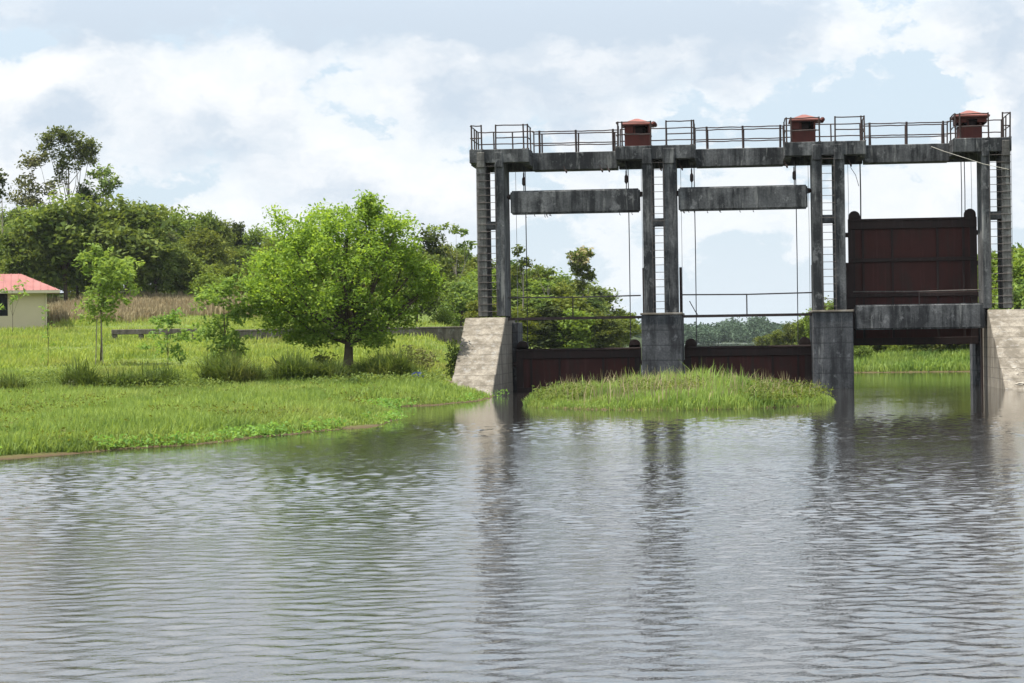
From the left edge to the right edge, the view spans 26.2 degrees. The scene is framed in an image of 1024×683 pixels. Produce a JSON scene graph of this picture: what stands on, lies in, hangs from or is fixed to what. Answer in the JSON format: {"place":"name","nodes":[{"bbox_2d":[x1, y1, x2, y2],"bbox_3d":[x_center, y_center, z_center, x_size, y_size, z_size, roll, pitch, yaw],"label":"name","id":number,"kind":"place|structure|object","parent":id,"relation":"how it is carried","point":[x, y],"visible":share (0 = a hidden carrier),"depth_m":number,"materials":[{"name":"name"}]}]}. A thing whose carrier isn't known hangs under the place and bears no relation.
{"place":"outdoors","nodes":[
{"label":"outdoors","id":0,"kind":"place"},
{"bbox_2d":[0,362,490,455],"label":"bank grass","id":1,"kind":"structure","parent":0,"point":[168,420],"depth_m":58.16,"materials":[{"name":"green plant"}]},
{"bbox_2d":[0,288,969,459],"bbox_3d":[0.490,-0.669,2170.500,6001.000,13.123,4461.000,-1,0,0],"label":"ground","id":2,"kind":"structure","parent":0,"point":[40,454],"depth_m":100.56,"materials":[{"name":"green plant"}]},
{"bbox_2d":[0,168,9,232],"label":"tall tree","id":3,"kind":"object","parent":2,"relation":"on","point":[2,182],"visible":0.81,"depth_m":214.92,"materials":[{"name":"green plant"}]},
{"bbox_2d":[0,275,28,331],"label":"sapling","id":4,"kind":"object","parent":2,"relation":"on","point":[13,298],"visible":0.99,"depth_m":137.96,"materials":[{"name":"green plant"}]},
{"bbox_2d":[0,205,28,226],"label":"forest tree","id":5,"kind":"object","parent":2,"relation":"on","point":[16,214],"visible":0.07,"depth_m":240.64,"materials":[{"name":"green plant"}]},
{"bbox_2d":[0,368,39,390],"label":"grass tussock","id":6,"kind":"object","parent":2,"relation":"on","point":[12,381],"depth_m":80.60,"materials":[{"name":"green plant"}]},
{"bbox_2d":[0,273,59,328],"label":"house","id":7,"kind":"structure","parent":2,"relation":"on","point":[28,310],"depth_m":149.74,"materials":[{"name":"beige paint"}]},
{"bbox_2d":[0,294,7,315],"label":"window","id":8,"kind":"structure","parent":7,"relation":"in","point":[3,298],"depth_m":149.53,"materials":[{"name":"black glass"}]},
{"bbox_2d":[5,150,60,209],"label":"tall tree","id":9,"kind":"object","parent":2,"relation":"on","point":[31,162],"visible":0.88,"depth_m":222.07,"materials":[{"name":"green plant"}]},
{"bbox_2d":[0,223,67,294],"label":"forest tree","id":10,"kind":"object","parent":2,"relation":"on","point":[30,262],"visible":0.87,"depth_m":175.62,"materials":[{"name":"green plant"}]},
{"bbox_2d":[4,186,107,300],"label":"forest tree","id":11,"kind":"object","parent":2,"relation":"on","point":[54,222],"visible":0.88,"depth_m":176.41,"materials":[{"name":"green plant"}]},
{"bbox_2d":[34,125,101,292],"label":"tall tree","id":12,"kind":"object","parent":2,"relation":"on","point":[87,152],"visible":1,"depth_m":224.76,"materials":[{"name":"green plant"}]},
{"bbox_2d":[71,183,104,209],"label":"tall tree","id":13,"kind":"object","parent":2,"relation":"on","point":[85,191],"visible":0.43,"depth_m":225.35,"materials":[{"name":"green plant"}]},
{"bbox_2d":[82,163,123,207],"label":"tall tree","id":14,"kind":"object","parent":2,"relation":"on","point":[108,184],"visible":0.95,"depth_m":223.82,"materials":[{"name":"green plant"}]},
{"bbox_2d":[71,242,144,364],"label":"sapling","id":15,"kind":"object","parent":2,"relation":"on","point":[102,302],"visible":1,"depth_m":99.89,"materials":[{"name":"green plant"}]},
{"bbox_2d":[41,349,183,388],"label":"grass tussock","id":16,"kind":"object","parent":2,"relation":"on","point":[81,374],"depth_m":82.23,"materials":[{"name":"green plant"}]},
{"bbox_2d":[67,193,180,293],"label":"forest tree","id":17,"kind":"object","parent":2,"relation":"on","point":[126,231],"visible":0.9,"depth_m":175.87,"materials":[{"name":"green plant"}]},
{"bbox_2d":[45,290,260,323],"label":"dry grass","id":18,"kind":"structure","parent":2,"relation":"on","point":[147,305],"depth_m":165.05,"materials":[{"name":"plant"}]},
{"bbox_2d":[111,328,196,340],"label":"wall","id":19,"kind":"structure","parent":2,"relation":"on","point":[140,332],"depth_m":127.80,"materials":[{"name":"grey concrete"}]},
{"bbox_2d":[133,238,182,294],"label":"forest tree","id":20,"kind":"object","parent":2,"relation":"on","point":[166,277],"visible":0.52,"depth_m":177.71,"materials":[{"name":"green plant"}]},
{"bbox_2d":[136,307,192,368],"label":"sapling","id":21,"kind":"object","parent":2,"relation":"on","point":[170,319],"visible":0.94,"depth_m":91.89,"materials":[{"name":"green plant"}]},
{"bbox_2d":[132,360,198,386],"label":"grass tussock","id":22,"kind":"object","parent":2,"relation":"on","point":[165,376],"depth_m":83.31,"materials":[{"name":"green plant"}]},
{"bbox_2d":[163,204,198,242],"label":"forest tree","id":23,"kind":"object","parent":2,"relation":"on","point":[184,222],"visible":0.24,"depth_m":236.29,"materials":[{"name":"green plant"}]},
{"bbox_2d":[166,245,205,293],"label":"forest tree","id":24,"kind":"object","parent":2,"relation":"on","point":[186,259],"visible":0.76,"depth_m":179.77,"materials":[{"name":"green plant"}]},
{"bbox_2d":[160,255,221,294],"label":"forest bush","id":25,"kind":"object","parent":2,"relation":"on","point":[203,268],"visible":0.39,"depth_m":180.09,"materials":[{"name":"green plant"}]},
{"bbox_2d":[190,210,224,242],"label":"forest tree","id":26,"kind":"object","parent":2,"relation":"on","point":[208,219],"visible":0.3,"depth_m":236.18,"materials":[{"name":"green plant"}]},
{"bbox_2d":[182,224,234,267],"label":"forest tree","id":27,"kind":"object","parent":2,"relation":"on","point":[201,240],"visible":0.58,"depth_m":210.32,"materials":[{"name":"green plant"}]},
{"bbox_2d":[184,268,232,298],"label":"forest bush","id":28,"kind":"object","parent":2,"relation":"on","point":[208,280],"visible":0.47,"depth_m":175.83,"materials":[{"name":"green plant"}]},
{"bbox_2d":[175,272,262,360],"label":"sapling","id":29,"kind":"object","parent":2,"relation":"on","point":[227,339],"visible":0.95,"depth_m":87.83,"materials":[{"name":"green plant"}]},
{"bbox_2d":[206,239,237,265],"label":"forest tree","id":30,"kind":"object","parent":2,"relation":"on","point":[224,245],"visible":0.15,"depth_m":228.53,"materials":[{"name":"green plant"}]},
{"bbox_2d":[0,365,455,388],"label":"crest weeds","id":31,"kind":"object","parent":2,"relation":"on","point":[356,378],"visible":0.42,"depth_m":82.62,"materials":[{"name":"green plant"}]},
{"bbox_2d":[216,218,239,259],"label":"forest tree","id":32,"kind":"object","parent":2,"relation":"on","point":[228,234],"visible":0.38,"depth_m":237.85,"materials":[{"name":"green plant"}]},
{"bbox_2d":[163,344,295,384],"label":"grass tussock","id":33,"kind":"object","parent":2,"relation":"on","point":[229,368],"depth_m":83.27,"materials":[{"name":"green plant"}]},
{"bbox_2d":[0,313,459,382],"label":"meadow grass","id":34,"kind":"structure","parent":2,"relation":"on","point":[18,341],"depth_m":113.07,"materials":[{"name":"green plant"}]},
{"bbox_2d":[218,264,246,287],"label":"forest tree","id":35,"kind":"object","parent":2,"relation":"on","point":[230,271],"visible":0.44,"depth_m":189.56,"materials":[{"name":"green plant"}]},
{"bbox_2d":[226,221,251,251],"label":"forest tree","id":36,"kind":"object","parent":2,"relation":"on","point":[238,229],"visible":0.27,"depth_m":241.57,"materials":[{"name":"green plant"}]},
{"bbox_2d":[229,246,250,263],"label":"forest tree","id":37,"kind":"object","parent":2,"relation":"on","point":[241,252],"visible":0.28,"depth_m":229.57,"materials":[{"name":"green plant"}]},
{"bbox_2d":[235,223,270,260],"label":"forest tree","id":38,"kind":"object","parent":2,"relation":"on","point":[257,237],"visible":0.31,"depth_m":240.72,"materials":[{"name":"green plant"}]},
{"bbox_2d":[257,343,358,380],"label":"grass tussock","id":39,"kind":"object","parent":2,"relation":"on","point":[299,365],"depth_m":85.22,"materials":[{"name":"green plant"}]},
{"bbox_2d":[234,189,448,367],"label":"shade tree","id":40,"kind":"object","parent":2,"relation":"on","point":[307,237],"visible":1,"depth_m":88.22,"materials":[{"name":"green plant"}]},
{"bbox_2d":[235,326,463,346],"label":"wall","id":41,"kind":"structure","parent":2,"relation":"on","point":[449,333],"depth_m":125.85,"materials":[{"name":"grey concrete"}]},
{"bbox_2d":[322,341,436,377],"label":"grass tussock","id":42,"kind":"object","parent":2,"relation":"on","point":[379,364],"depth_m":85.65,"materials":[{"name":"green plant"}]},
{"bbox_2d":[366,249,461,322],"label":"forest tree","id":43,"kind":"object","parent":2,"relation":"on","point":[444,263],"visible":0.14,"depth_m":152.17,"materials":[{"name":"green plant"}]},
{"bbox_2d":[393,345,439,369],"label":"bush","id":44,"kind":"object","parent":2,"relation":"on","point":[429,359],"visible":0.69,"depth_m":93.05,"materials":[{"name":"green plant"}]},
{"bbox_2d":[416,223,451,311],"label":"tall tree","id":45,"kind":"object","parent":2,"relation":"on","point":[431,247],"visible":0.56,"depth_m":167.25,"materials":[{"name":"green plant"}]},
{"bbox_2d":[429,306,461,325],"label":"forest bush","id":46,"kind":"object","parent":2,"relation":"on","point":[445,317],"visible":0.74,"depth_m":154.62,"materials":[{"name":"green plant"}]},
{"bbox_2d":[428,243,465,279],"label":"forest tree","id":47,"kind":"object","parent":2,"relation":"on","point":[455,257],"visible":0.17,"depth_m":227.40,"materials":[{"name":"green plant"}]},
{"bbox_2d":[419,275,478,325],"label":"forest bush","id":48,"kind":"object","parent":2,"relation":"on","point":[460,296],"visible":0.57,"depth_m":160.91,"materials":[{"name":"green plant"}]},
{"bbox_2d":[426,222,476,322],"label":"tall tree","id":49,"kind":"object","parent":2,"relation":"on","point":[455,230],"visible":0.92,"depth_m":164.94,"materials":[{"name":"green plant"}]},
{"bbox_2d":[443,338,462,377],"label":"bush","id":50,"kind":"object","parent":2,"relation":"on","point":[453,357],"visible":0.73,"depth_m":88.43,"materials":[{"name":"green plant"}]},
{"bbox_2d":[451,243,473,272],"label":"forest tree","id":51,"kind":"object","parent":2,"relation":"on","point":[469,256],"visible":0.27,"depth_m":239.78,"materials":[{"name":"green plant"}]},
{"bbox_2d":[460,255,495,280],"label":"forest tree","id":52,"kind":"object","parent":2,"relation":"on","point":[469,264],"visible":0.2,"depth_m":214.80,"materials":[{"name":"green plant"}]},
{"bbox_2d":[460,297,496,325],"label":"forest tree","id":53,"kind":"object","parent":2,"relation":"on","point":[473,313],"visible":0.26,"depth_m":149.62,"materials":[{"name":"green plant"}]},
{"bbox_2d":[492,288,525,313],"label":"forest tree","id":54,"kind":"object","parent":2,"relation":"on","point":[513,300],"visible":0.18,"depth_m":169.20,"materials":[{"name":"green plant"}]},
{"bbox_2d":[511,244,535,313],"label":"tall tree","id":55,"kind":"object","parent":2,"relation":"on","point":[522,261],"visible":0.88,"depth_m":150.00,"materials":[{"name":"green plant"}]},
{"bbox_2d":[511,304,542,346],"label":"forest tree","id":56,"kind":"object","parent":2,"relation":"on","point":[533,313],"visible":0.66,"depth_m":149.32,"materials":[{"name":"green plant"}]},
{"bbox_2d":[511,291,561,323],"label":"forest tree","id":57,"kind":"object","parent":2,"relation":"on","point":[534,303],"visible":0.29,"depth_m":169.09,"materials":[{"name":"green plant"}]},
{"bbox_2d":[515,278,557,296],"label":"forest tree","id":58,"kind":"object","parent":2,"relation":"on","point":[535,287],"visible":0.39,"depth_m":193.91,"materials":[{"name":"green plant"}]},
{"bbox_2d":[524,263,556,293],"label":"tall tree","id":59,"kind":"object","parent":2,"relation":"on","point":[550,271],"visible":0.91,"depth_m":172.07,"materials":[{"name":"green plant"}]},
{"bbox_2d":[524,265,556,283],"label":"forest tree","id":60,"kind":"object","parent":2,"relation":"on","point":[536,275],"visible":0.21,"depth_m":213.84,"materials":[{"name":"green plant"}]},
{"bbox_2d":[528,304,583,348],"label":"forest tree","id":61,"kind":"object","parent":2,"relation":"on","point":[546,339],"visible":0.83,"depth_m":149.39,"materials":[{"name":"green plant"}]},
{"bbox_2d":[545,279,575,298],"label":"forest tree","id":62,"kind":"object","parent":2,"relation":"on","point":[563,290],"visible":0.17,"depth_m":194.22,"materials":[{"name":"green plant"}]},
{"bbox_2d":[545,268,581,296],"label":"forest tree","id":63,"kind":"object","parent":2,"relation":"on","point":[566,278],"visible":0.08,"depth_m":213.81,"materials":[{"name":"green plant"}]},
{"bbox_2d":[547,308,601,347],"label":"forest tree","id":64,"kind":"object","parent":2,"relation":"on","point":[575,326],"visible":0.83,"depth_m":149.45,"materials":[{"name":"green plant"}]},
{"bbox_2d":[547,294,601,346],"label":"forest tree","id":65,"kind":"object","parent":2,"relation":"on","point":[566,303],"visible":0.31,"depth_m":169.23,"materials":[{"name":"green plant"}]},
{"bbox_2d":[565,245,597,344],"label":"tall tree","id":66,"kind":"object","parent":2,"relation":"on","point":[580,259],"visible":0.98,"depth_m":171.61,"materials":[{"name":"green plant"}]},
{"bbox_2d":[580,294,612,347],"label":"forest tree","id":67,"kind":"object","parent":2,"relation":"on","point":[593,301],"visible":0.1,"depth_m":194.28,"materials":[{"name":"green plant"}]},
{"bbox_2d":[577,278,622,312],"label":"forest tree","id":68,"kind":"object","parent":2,"relation":"on","point":[598,291],"visible":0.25,"depth_m":214.28,"materials":[{"name":"green plant"}]},
{"bbox_2d":[579,308,632,347],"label":"forest tree","id":69,"kind":"object","parent":2,"relation":"on","point":[609,333],"visible":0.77,"depth_m":169.16,"materials":[{"name":"green plant"}]},
{"bbox_2d":[606,305,640,347],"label":"forest tree","id":70,"kind":"object","parent":2,"relation":"on","point":[621,312],"visible":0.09,"depth_m":214.70,"materials":[{"name":"green plant"}]},
{"bbox_2d":[613,315,640,347],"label":"forest tree","id":71,"kind":"object","parent":2,"relation":"on","point":[627,337],"visible":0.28,"depth_m":194.51,"materials":[{"name":"green plant"}]},
{"bbox_2d":[521,356,835,409],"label":"islet grass","id":72,"kind":"structure","parent":2,"relation":"on","point":[685,399],"depth_m":67.52,"materials":[{"name":"green plant"}]},
{"bbox_2d":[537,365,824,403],"bbox_3d":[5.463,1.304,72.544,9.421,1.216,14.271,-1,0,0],"label":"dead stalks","id":73,"kind":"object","parent":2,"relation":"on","point":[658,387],"visible":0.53,"depth_m":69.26,"materials":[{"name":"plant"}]},
{"bbox_2d":[633,316,798,344],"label":"woodland","id":74,"kind":"object","parent":2,"relation":"on","point":[734,330],"visible":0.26,"depth_m":732.17,"materials":[{"name":"green plant"}]},
{"bbox_2d":[452,137,1023,395],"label":"sluice dam","id":75,"kind":"structure","parent":2,"relation":"on","point":[486,358],"depth_m":90.13,"materials":[{"name":"concrete"}]},
{"bbox_2d":[470,124,534,152],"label":"platform railing","id":76,"kind":"object","parent":75,"relation":"on","point":[494,144],"visible":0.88,"depth_m":92.13,"materials":[{"name":"metal"}]},
{"bbox_2d":[507,188,641,217],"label":"counterweight","id":77,"kind":"object","parent":75,"relation":"attached to","point":[580,201],"visible":1,"depth_m":90.62,"materials":[{"name":"concrete"}]},
{"bbox_2d":[532,129,616,152],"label":"walkway railing","id":78,"kind":"object","parent":75,"relation":"on","point":[613,143],"visible":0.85,"depth_m":92.24,"materials":[{"name":"metal"}]},
{"bbox_2d":[508,295,640,320],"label":"catwalk","id":79,"kind":"object","parent":75,"relation":"attached to","point":[573,318],"visible":0.91,"depth_m":91.45,"materials":[{"name":"metal"}]},
{"bbox_2d":[514,339,641,390],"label":"lift gate","id":80,"kind":"structure","parent":75,"relation":"attached to","point":[535,367],"depth_m":92.57,"materials":[{"name":"metal"}]},
{"bbox_2d":[623,119,656,145],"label":"motor cabin","id":81,"kind":"object","parent":75,"relation":"on","point":[637,128],"visible":0.9,"depth_m":90.69,"materials":[{"name":"red metal"}]},
{"bbox_2d":[616,120,695,146],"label":"platform railing","id":82,"kind":"object","parent":75,"relation":"on","point":[621,134],"visible":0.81,"depth_m":90.32,"materials":[{"name":"metal"}]},
{"bbox_2d":[696,125,782,148],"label":"walkway railing","id":83,"kind":"object","parent":75,"relation":"on","point":[707,139],"visible":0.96,"depth_m":91.50,"materials":[{"name":"metal"}]},
{"bbox_2d":[677,185,811,212],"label":"counterweight","id":84,"kind":"object","parent":75,"relation":"attached to","point":[733,198],"visible":1,"depth_m":89.92,"materials":[{"name":"concrete"}]},
{"bbox_2d":[681,292,811,317],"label":"catwalk","id":85,"kind":"object","parent":75,"relation":"attached to","point":[749,315],"visible":0.88,"depth_m":90.73,"materials":[{"name":"metal"}]},
{"bbox_2d":[683,337,811,387],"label":"lift gate","id":86,"kind":"structure","parent":75,"relation":"attached to","point":[792,362],"depth_m":91.78,"materials":[{"name":"metal"}]},
{"bbox_2d":[788,115,824,141],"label":"motor cabin","id":87,"kind":"object","parent":75,"relation":"on","point":[804,124],"visible":0.84,"depth_m":90.00,"materials":[{"name":"red metal"}]},
{"bbox_2d":[782,115,865,144],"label":"platform railing","id":88,"kind":"object","parent":75,"relation":"on","point":[861,129],"visible":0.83,"depth_m":89.64,"materials":[{"name":"metal"}]},
{"bbox_2d":[863,121,948,144],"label":"walkway railing","id":89,"kind":"object","parent":75,"relation":"on","point":[942,135],"visible":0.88,"depth_m":90.83,"materials":[{"name":"metal"}]},
{"bbox_2d":[845,209,980,345],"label":"lift gate","id":90,"kind":"structure","parent":75,"relation":"attached to","point":[911,254],"depth_m":91.14,"materials":[{"name":"red metal"}]},
{"bbox_2d":[853,289,980,314],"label":"catwalk","id":91,"kind":"object","parent":75,"relation":"attached to","point":[919,291],"visible":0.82,"depth_m":90.02,"materials":[{"name":"metal"}]},
{"bbox_2d":[851,303,988,329],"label":"concrete beam","id":92,"kind":"structure","parent":75,"relation":"attached to","point":[920,316],"depth_m":89.20,"materials":[{"name":"concrete"}]},
{"bbox_2d":[951,110,989,137],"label":"motor cabin","id":93,"kind":"object","parent":75,"relation":"on","point":[972,120],"visible":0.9,"depth_m":89.32,"materials":[{"name":"red metal"}]},
{"bbox_2d":[946,112,1011,142],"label":"platform railing","id":94,"kind":"object","parent":75,"relation":"on","point":[987,125],"visible":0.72,"depth_m":88.97,"materials":[{"name":"metal"}]},
{"bbox_2d":[752,334,774,345],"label":"forest tree","id":95,"kind":"object","parent":2,"relation":"on","point":[764,340],"visible":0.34,"depth_m":289.13,"materials":[{"name":"green plant"}]},
{"bbox_2d":[768,329,784,344],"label":"forest tree","id":96,"kind":"object","parent":2,"relation":"on","point":[775,335],"visible":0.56,"depth_m":259.46,"materials":[{"name":"green plant"}]},
{"bbox_2d":[780,320,801,344],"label":"forest tree","id":97,"kind":"object","parent":2,"relation":"on","point":[787,335],"visible":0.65,"depth_m":229.47,"materials":[{"name":"green plant"}]},
{"bbox_2d":[790,317,809,344],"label":"forest tree","id":98,"kind":"object","parent":2,"relation":"on","point":[800,330],"visible":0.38,"depth_m":204.62,"materials":[{"name":"green plant"}]},
{"bbox_2d":[854,345,874,359],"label":"forest bush","id":99,"kind":"object","parent":2,"relation":"on","point":[860,350],"visible":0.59,"depth_m":131.90,"materials":[{"name":"green plant"}]},
{"bbox_2d":[977,248,1017,290],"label":"forest tree","id":100,"kind":"object","parent":2,"relation":"on","point":[993,256],"visible":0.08,"depth_m":139.45,"materials":[{"name":"green plant"}]},
{"bbox_2d":[989,276,1023,309],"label":"forest tree","id":101,"kind":"object","parent":2,"relation":"on","point":[1018,301],"visible":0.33,"depth_m":117.57,"materials":[{"name":"green plant"}]},
{"bbox_2d":[992,245,1023,309],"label":"forest tree","id":102,"kind":"object","parent":2,"relation":"on","point":[1018,266],"visible":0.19,"depth_m":127.56,"materials":[{"name":"green plant"}]},
{"bbox_2d":[0,343,1023,682],"bbox_3d":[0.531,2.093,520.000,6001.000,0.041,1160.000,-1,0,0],"label":"water","id":103,"kind":"structure","parent":0,"point":[868,527],"depth_m":22.26,"materials":[{"name":"grey liquid"}]},
{"bbox_2d":[0,389,508,454],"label":"water weeds","id":104,"kind":"object","parent":103,"relation":"on","point":[261,428],"visible":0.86,"depth_m":50.56,"materials":[{"name":"green plant"}]},
{"bbox_2d":[0,0,1023,325],"label":"sky","id":105,"kind":"structure","parent":0,"point":[233,109],"materials":[{"name":"white"}]},
{"bbox_2d":[854,344,969,371],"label":"bank grass","id":106,"kind":"structure","parent":0,"point":[953,359],"depth_m":129.00,"materials":[{"name":"green plant"}]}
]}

